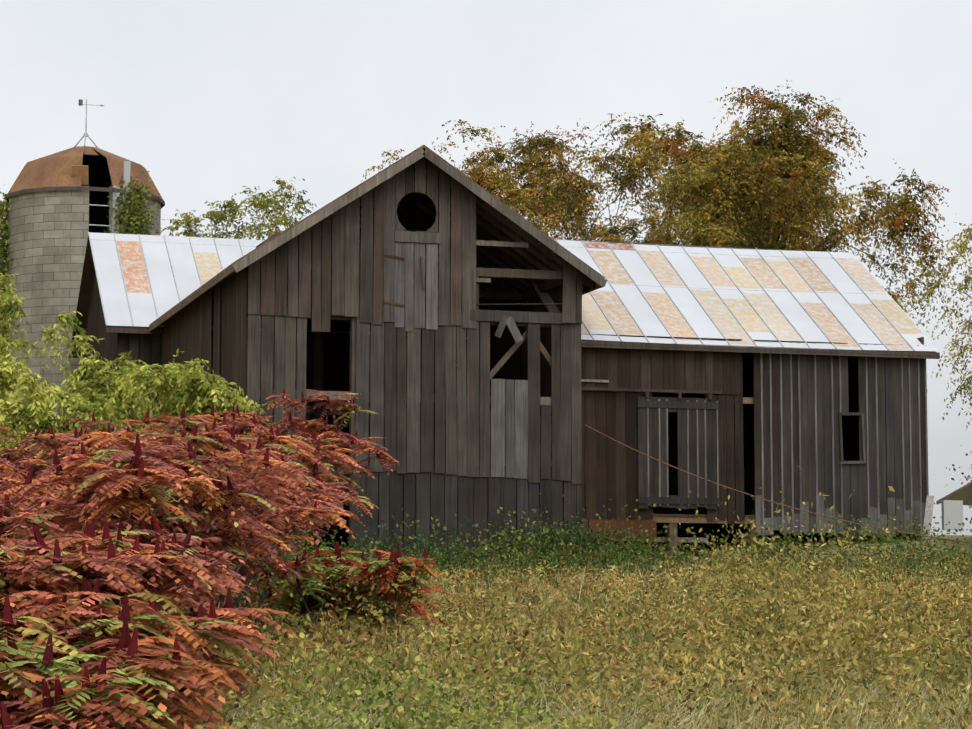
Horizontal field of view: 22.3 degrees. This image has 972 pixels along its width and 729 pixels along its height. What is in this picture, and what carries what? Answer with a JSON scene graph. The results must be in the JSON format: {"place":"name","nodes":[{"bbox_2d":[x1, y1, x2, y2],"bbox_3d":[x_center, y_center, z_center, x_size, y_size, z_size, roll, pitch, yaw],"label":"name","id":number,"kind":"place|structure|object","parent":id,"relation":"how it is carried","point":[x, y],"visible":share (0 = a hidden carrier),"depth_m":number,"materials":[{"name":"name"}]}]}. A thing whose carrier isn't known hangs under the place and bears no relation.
{"place":"outdoors","nodes":[
{"label":"outdoors","id":0,"kind":"place"},
{"bbox_2d":[0,373,170,458],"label":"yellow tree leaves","id":1,"kind":"object","parent":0,"point":[75,405],"depth_m":41.03,"materials":[{"name":"plant"}]},
{"bbox_2d":[0,0,971,534],"label":"sky","id":2,"kind":"structure","parent":0,"point":[213,98],"materials":[{"name":"white"}]},
{"bbox_2d":[307,535,971,570],"bbox_3d":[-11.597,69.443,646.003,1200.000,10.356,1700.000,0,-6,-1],"label":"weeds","id":3,"kind":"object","parent":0,"point":[960,538],"depth_m":60.68,"materials":[{"name":"green plant"}]},
{"bbox_2d":[0,273,103,435],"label":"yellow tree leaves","id":4,"kind":"object","parent":3,"relation":"on","point":[7,309],"depth_m":46.48,"materials":[{"name":"plant"}]},
{"bbox_2d":[5,99,164,434],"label":"silo","id":5,"kind":"object","parent":3,"relation":"on","point":[59,210],"visible":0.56,"depth_m":75.55,"materials":[{"name":"grey concrete"}]},
{"bbox_2d":[0,171,159,422],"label":"silo vines","id":6,"kind":"object","parent":5,"relation":"attached to","point":[131,206],"visible":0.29,"depth_m":75.91,"materials":[{"name":"green plant"}]},
{"bbox_2d":[82,272,161,427],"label":"barn","id":7,"kind":"structure","parent":3,"relation":"on","point":[110,346],"depth_m":68.07,"materials":[{"name":"brown wood"}]},
{"bbox_2d":[69,232,421,357],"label":"barn roof","id":8,"kind":"structure","parent":7,"relation":"on","point":[144,281],"depth_m":70.17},
{"bbox_2d":[0,590,298,728],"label":"sumac","id":9,"kind":"object","parent":3,"relation":"on","point":[119,702],"depth_m":12.72,"materials":[{"name":"red plant"}]},
{"bbox_2d":[0,578,232,728],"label":"sumac flower spikes","id":10,"kind":"object","parent":9,"relation":"attached to","point":[125,640],"visible":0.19,"depth_m":12.55,"materials":[{"name":"red plant"}]},
{"bbox_2d":[0,389,399,688],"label":"sumac","id":11,"kind":"object","parent":3,"relation":"on","point":[110,481],"depth_m":19.40,"materials":[{"name":"red plant"}]},
{"bbox_2d":[0,388,379,592],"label":"sumac flower spikes","id":12,"kind":"object","parent":11,"relation":"attached to","point":[136,462],"visible":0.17,"depth_m":18.98,"materials":[{"name":"red plant"}]},
{"bbox_2d":[223,547,451,659],"bbox_3d":[-1.905,3.090,29.524,3.008,1.885,4.366,0,-6,-1],"label":"sumac","id":13,"kind":"object","parent":3,"relation":"on","point":[319,586],"depth_m":28.39,"materials":[{"name":"green plant"}]},
{"bbox_2d":[241,542,426,611],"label":"sumac flower spikes","id":14,"kind":"object","parent":13,"relation":"attached to","point":[392,558],"visible":0.35,"depth_m":28.37,"materials":[{"name":"red plant"}]},
{"bbox_2d":[149,145,606,570],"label":"barn","id":15,"kind":"structure","parent":3,"relation":"on","point":[433,248],"depth_m":57.39,"materials":[{"name":"brown wood"}]},
{"bbox_2d":[214,583,696,728],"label":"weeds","id":16,"kind":"object","parent":3,"relation":"on","point":[443,715],"visible":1,"depth_m":13.62,"materials":[{"name":"green plant"}]},
{"bbox_2d":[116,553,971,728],"bbox_3d":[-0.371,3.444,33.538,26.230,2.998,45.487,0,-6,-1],"label":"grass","id":17,"kind":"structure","parent":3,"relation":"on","point":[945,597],"depth_m":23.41,"materials":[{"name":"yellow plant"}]},
{"bbox_2d":[125,554,971,728],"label":"field grass","id":18,"kind":"structure","parent":3,"relation":"on","point":[681,708],"depth_m":19.14,"materials":[{"name":"green plant"}]},
{"bbox_2d":[454,159,658,242],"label":"tree branches","id":19,"kind":"object","parent":3,"relation":"on","point":[597,215],"visible":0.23,"depth_m":82.51,"materials":[{"name":"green plant"}]},
{"bbox_2d":[361,112,697,244],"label":"tree","id":20,"kind":"object","parent":19,"relation":"attached to","point":[484,131],"visible":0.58,"depth_m":81.29,"materials":[{"name":"brown plant"}]},
{"bbox_2d":[203,513,971,728],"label":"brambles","id":21,"kind":"object","parent":3,"relation":"on","point":[817,565],"visible":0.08,"depth_m":47.61,"materials":[{"name":"green plant"}]},
{"bbox_2d":[203,617,971,728],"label":"matted grass","id":22,"kind":"structure","parent":3,"relation":"on","point":[381,710],"depth_m":20.16,"materials":[{"name":"green plant"}]},
{"bbox_2d":[215,515,971,728],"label":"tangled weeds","id":23,"kind":"object","parent":3,"relation":"on","point":[961,678],"visible":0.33,"depth_m":21.69,"materials":[{"name":"green plant"}]},
{"bbox_2d":[232,489,971,577],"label":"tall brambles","id":24,"kind":"object","parent":3,"relation":"on","point":[581,536],"visible":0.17,"depth_m":56.17,"materials":[{"name":"green plant"}]},
{"bbox_2d":[533,178,684,547],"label":"tree branches","id":25,"kind":"object","parent":3,"relation":"on","point":[616,215],"visible":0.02,"depth_m":89.85,"materials":[{"name":"brown plant"}]},
{"bbox_2d":[445,114,762,246],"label":"tree","id":26,"kind":"object","parent":25,"relation":"on","point":[538,181],"visible":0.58,"depth_m":89.52,"materials":[{"name":"green plant"}]},
{"bbox_2d":[581,334,928,561],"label":"barn wing","id":27,"kind":"structure","parent":3,"relation":"on","point":[837,430],"depth_m":60.03,"materials":[{"name":"brown wood"}]},
{"bbox_2d":[456,239,939,379],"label":"wing roof","id":28,"kind":"structure","parent":27,"relation":"on","point":[748,296],"depth_m":62.23,"materials":[{"name":"metal"}]},
{"bbox_2d":[711,213,802,248],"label":"tree trunk","id":29,"kind":"object","parent":3,"relation":"on","point":[764,230],"visible":0.04,"depth_m":78.43,"materials":[{"name":"brown plant"}]},
{"bbox_2d":[590,136,924,326],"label":"tree leaves","id":30,"kind":"object","parent":29,"relation":"on","point":[719,192],"visible":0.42,"depth_m":77.36,"materials":[{"name":"brown plant"}]},
{"bbox_2d":[585,425,971,542],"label":"cable","id":31,"kind":"object","parent":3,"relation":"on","point":[953,503],"visible":0.96,"depth_m":58.46,"materials":[{"name":"metal"}]},
{"bbox_2d":[635,466,969,725],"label":"grass","id":32,"kind":"structure","parent":3,"relation":"on","point":[788,632],"depth_m":26.67,"materials":[{"name":"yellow plant"}]},
{"bbox_2d":[737,198,867,254],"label":"tree branches","id":33,"kind":"object","parent":3,"relation":"on","point":[816,246],"visible":0.12,"depth_m":80.78,"materials":[{"name":"brown plant"}]},
{"bbox_2d":[627,80,961,325],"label":"tree leaves","id":34,"kind":"object","parent":33,"relation":"on","point":[792,144],"visible":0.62,"depth_m":80.36,"materials":[{"name":"brown plant"}]},
{"bbox_2d":[897,222,971,427],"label":"tree","id":35,"kind":"object","parent":3,"relation":"on","point":[967,279],"depth_m":69.44,"materials":[{"name":"green plant"}]},
{"bbox_2d":[918,445,971,523],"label":"leaves","id":36,"kind":"object","parent":3,"relation":"on","point":[967,478],"visible":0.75,"depth_m":60.69,"materials":[{"name":"green plant"}]},
{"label":"tree branches","id":37,"kind":"object","parent":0,"visible":0},
{"bbox_2d":[642,216,827,251],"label":"tree leaves","id":38,"kind":"object","parent":37,"relation":"on","point":[781,245],"visible":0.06,"depth_m":80.65,"materials":[{"name":"green plant"}]},
{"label":"yellow tree branches","id":39,"kind":"object","parent":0,"visible":0},
{"bbox_2d":[0,334,64,447],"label":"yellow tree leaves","id":40,"kind":"object","parent":39,"relation":"attached to","point":[8,380],"visible":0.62,"depth_m":42.54,"materials":[{"name":"green plant"}]},
{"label":"yellow tree branches","id":41,"kind":"object","parent":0,"visible":0},
{"bbox_2d":[160,176,316,239],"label":"tree","id":42,"kind":"object","parent":41,"relation":"on","point":[221,215],"visible":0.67,"depth_m":92.82,"materials":[{"name":"green plant"}]},
{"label":"yellow tree branches","id":43,"kind":"object","parent":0,"visible":0},
{"bbox_2d":[55,348,267,437],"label":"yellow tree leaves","id":44,"kind":"object","parent":43,"relation":"attached to","point":[195,389],"visible":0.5,"depth_m":42.58,"materials":[{"name":"green plant"}]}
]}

